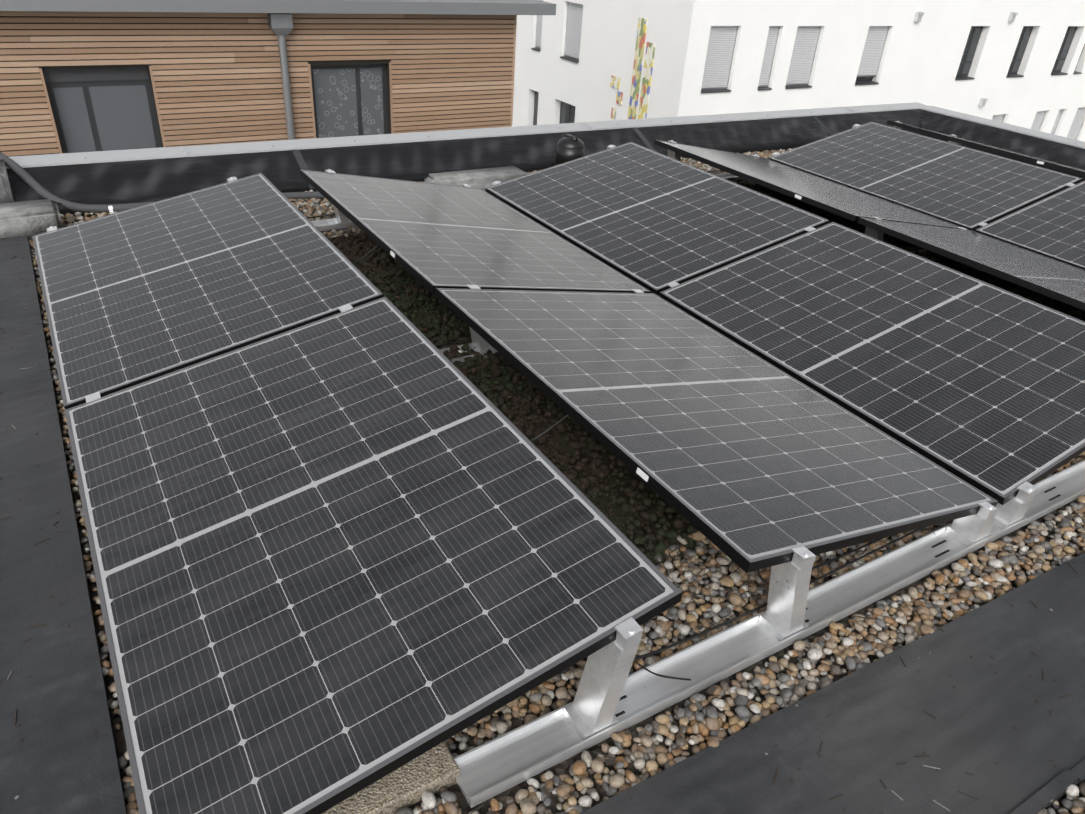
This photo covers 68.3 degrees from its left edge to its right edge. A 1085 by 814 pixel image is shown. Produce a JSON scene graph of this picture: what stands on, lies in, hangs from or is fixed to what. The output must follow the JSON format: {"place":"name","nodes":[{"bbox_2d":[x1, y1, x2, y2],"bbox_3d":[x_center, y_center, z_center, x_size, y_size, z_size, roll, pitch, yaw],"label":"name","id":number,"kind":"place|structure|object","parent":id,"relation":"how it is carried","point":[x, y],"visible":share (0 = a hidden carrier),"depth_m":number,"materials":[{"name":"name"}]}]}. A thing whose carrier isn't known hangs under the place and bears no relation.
{"place":"outdoors","nodes":[
{"label":"outdoors","id":0,"kind":"place"},
{"bbox_2d":[0,16,513,156],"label":"cladding gaps","id":1,"kind":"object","parent":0,"point":[94,108],"depth_m":10.57,"materials":[{"name":"brown wood"}]},
{"bbox_2d":[0,0,555,14],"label":"roof edge","id":2,"kind":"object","parent":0,"point":[497,7],"depth_m":10.48,"materials":[{"name":"grey metal"}]},
{"bbox_2d":[7,109,1084,218],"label":"parapet membrane","id":3,"kind":"object","parent":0,"point":[128,182],"visible":0.56,"depth_m":5.67,"materials":[{"name":"black rubber"}]},
{"bbox_2d":[6,102,1084,168],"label":"parapet caps","id":4,"kind":"object","parent":3,"relation":"on","point":[134,154],"visible":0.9,"depth_m":5.89,"materials":[{"name":"grey metal"}]},
{"bbox_2d":[30,154,1084,813],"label":"gravel bed","id":5,"kind":"object","parent":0,"point":[454,788],"depth_m":2.01,"materials":[{"name":"brown gravel"}]},
{"bbox_2d":[35,278,120,729],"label":"pebbles","id":6,"kind":"object","parent":5,"relation":"on","point":[105,664],"visible":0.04,"depth_m":2.36,"materials":[{"name":"grey gravel"}]},
{"bbox_2d":[322,742,459,813],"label":"ballast paver","id":7,"kind":"object","parent":5,"relation":"on","point":[435,769],"visible":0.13,"depth_m":1.67,"materials":[{"name":"beige concrete"}]},
{"bbox_2d":[28,147,796,275],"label":"pebbles","id":8,"kind":"object","parent":5,"relation":"on","point":[79,218],"visible":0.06,"depth_m":4.83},
{"bbox_2d":[0,152,324,212],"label":"cable conduit","id":9,"kind":"object","parent":8,"relation":"on","point":[26,177],"visible":0.58,"depth_m":4.54,"materials":[{"name":"grey plastic"}]},
{"bbox_2d":[108,205,113,213],"bbox_3d":[-2.474,-1.131,4.588,0.023,0.056,0.061,-13,35,-26],"label":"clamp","id":10,"kind":"object","parent":9,"relation":"attached to","point":[110,209],"visible":0.75,"depth_m":4.57,"materials":[{"name":"metal"}]},
{"bbox_2d":[306,214,334,217],"bbox_3d":[-0.852,-1.246,4.882,2.101,0.057,0.015,-15,36,-28],"label":"cable","id":11,"kind":"object","parent":8,"relation":"on","point":[320,216],"visible":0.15,"depth_m":4.65,"materials":[{"name":"black plastic"}]},
{"bbox_2d":[424,166,526,191],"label":"wrapped block","id":12,"kind":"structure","parent":8,"relation":"on","point":[482,179],"depth_m":5.29,"materials":[{"name":"grey plastic"}]},
{"bbox_2d":[556,134,584,163],"bbox_3d":[0.199,-1.810,5.792,0.240,0.298,0.240,-15,36,-28],"label":"roof vent","id":13,"kind":"object","parent":8,"relation":"on","point":[570,147],"visible":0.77,"depth_m":5.70,"materials":[{"name":"black plastic"}]},
{"bbox_2d":[0,236,1084,813],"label":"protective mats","id":14,"kind":"object","parent":5,"relation":"on","point":[870,734],"visible":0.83,"depth_m":1.90,"materials":[{"name":"black rubber"}]},
{"bbox_2d":[0,160,62,238],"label":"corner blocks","id":15,"kind":"object","parent":14,"relation":"on","point":[28,219],"depth_m":4.17,"materials":[{"name":"silver metal"}]},
{"bbox_2d":[0,238,1077,813],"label":"debris","id":16,"kind":"object","parent":14,"relation":"on","point":[682,786],"visible":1,"depth_m":1.85,"materials":[{"name":"brown"}]},
{"bbox_2d":[292,116,1084,813],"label":"membrane seams","id":17,"kind":"object","parent":14,"relation":"on","point":[1044,796],"visible":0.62,"depth_m":1.77,"materials":[{"name":"black rubber"}]},
{"bbox_2d":[46,121,1084,807],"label":"mounting rail supports","id":18,"kind":"object","parent":5,"relation":"on","point":[612,695],"visible":0.54,"depth_m":2.04,"materials":[{"name":"metal"}]},
{"bbox_2d":[352,245,378,263],"bbox_3d":[-1.003,-0.742,3.851,0.654,0.182,0.020,-15,36,-28],"label":"cable","id":19,"kind":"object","parent":18,"relation":"attached to","point":[365,254],"depth_m":3.95,"materials":[{"name":"black plastic"}]},
{"bbox_2d":[32,120,1084,813],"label":"solar panels","id":20,"kind":"object","parent":18,"relation":"on","point":[370,538],"visible":1,"depth_m":2.64,"materials":[{"name":"grey"}]},
{"bbox_2d":[635,661,690,680],"bbox_3d":[0.269,0.586,1.778,0.156,0.113,0.007,-8,33,-19],"label":"cable tie","id":21,"kind":"object","parent":18,"relation":"attached to","point":[646,669],"visible":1,"depth_m":1.79,"materials":[{"name":"black plastic"}]},
{"bbox_2d":[634,526,927,659],"bbox_3d":[0.835,0.348,2.281,0.340,0.258,1.712,29,39,35],"label":"cable","id":22,"kind":"object","parent":18,"relation":"attached to","point":[759,607],"visible":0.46,"depth_m":2.15,"materials":[{"name":"black plastic"}]},
{"bbox_2d":[757,537,885,583],"bbox_3d":[0.951,0.331,2.341,1.004,0.237,0.025,-16,37,-29],"label":"cable","id":23,"kind":"object","parent":18,"relation":"attached to","point":[828,561],"visible":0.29,"depth_m":2.36,"materials":[{"name":"black plastic"}]},
{"bbox_2d":[118,457,1084,813],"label":"pebbles","id":24,"kind":"object","parent":5,"relation":"on","point":[676,751],"visible":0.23,"depth_m":2.08,"materials":[{"name":"brown gravel"}]},
{"bbox_2d":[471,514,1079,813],"bbox_3d":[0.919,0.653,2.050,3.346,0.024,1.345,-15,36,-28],"label":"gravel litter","id":25,"kind":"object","parent":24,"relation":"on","point":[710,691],"visible":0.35,"depth_m":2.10,"materials":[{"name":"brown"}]},
{"bbox_2d":[332,187,1084,572],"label":"sedum bed","id":26,"kind":"object","parent":5,"relation":"on","point":[618,515],"visible":0.02,"depth_m":2.78,"materials":[{"name":"plant"}]},
{"bbox_2d":[326,184,1084,556],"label":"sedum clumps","id":27,"kind":"object","parent":26,"relation":"on","point":[378,270],"visible":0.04,"depth_m":3.17,"materials":[{"name":"plant"}]},
{"bbox_2d":[434,339,471,346],"bbox_3d":[-0.062,-0.380,3.534,1.602,0.074,0.023,-15,36,-29],"label":"cable","id":28,"kind":"object","parent":27,"relation":"on","point":[452,342],"visible":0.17,"depth_m":3.37,"materials":[{"name":"black plastic"}]},
{"bbox_2d":[530,414,568,441],"bbox_3d":[-0.110,0.083,2.614,0.655,0.194,0.051,-15,36,-28],"label":"cable","id":29,"kind":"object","parent":27,"relation":"on","point":[551,427],"depth_m":2.71,"materials":[{"name":"black plastic"}]},
{"bbox_2d":[677,0,1084,141],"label":"building wall","id":30,"kind":"structure","parent":0,"point":[1025,68],"depth_m":22.83,"materials":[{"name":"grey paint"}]},
{"bbox_2d":[914,12,1017,106],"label":"wall lamps","id":31,"kind":"object","parent":30,"relation":"attached to","point":[919,15],"depth_m":24.61,"materials":[{"name":"grey plastic"}]},
{"bbox_3d":[-8.001,-2.744,11.886,14.910,6.140,3.996,-15,36,-28],"label":"wood building","id":32,"kind":"object","parent":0,"visible":0},
{"bbox_2d":[0,11,516,155],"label":"wood slats","id":33,"kind":"object","parent":32,"relation":"attached to","point":[432,37],"visible":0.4,"depth_m":10.88,"materials":[{"name":"brown wood"}]},
{"bbox_2d":[267,13,294,139],"bbox_3d":[-3.594,-3.651,11.536,0.280,3.660,0.160,-15,36,-28],"label":"downpipe","id":34,"kind":"object","parent":32,"relation":"attached to","point":[280,25],"visible":0.48,"depth_m":10.83,"materials":[{"name":"silver metal"}]},
{"label":"ground","id":35,"kind":"structure","parent":0,"visible":0},
{"bbox_2d":[512,0,693,126],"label":"building wall","id":36,"kind":"structure","parent":35,"relation":"on","point":[572,57],"depth_m":22.30,"materials":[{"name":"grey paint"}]},
{"bbox_2d":[610,17,655,118],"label":"art panels","id":37,"kind":"object","parent":36,"relation":"attached to","point":[637,70],"visible":0.88,"depth_m":20.72,"materials":[{"name":"multicoloured paint"}]}
]}

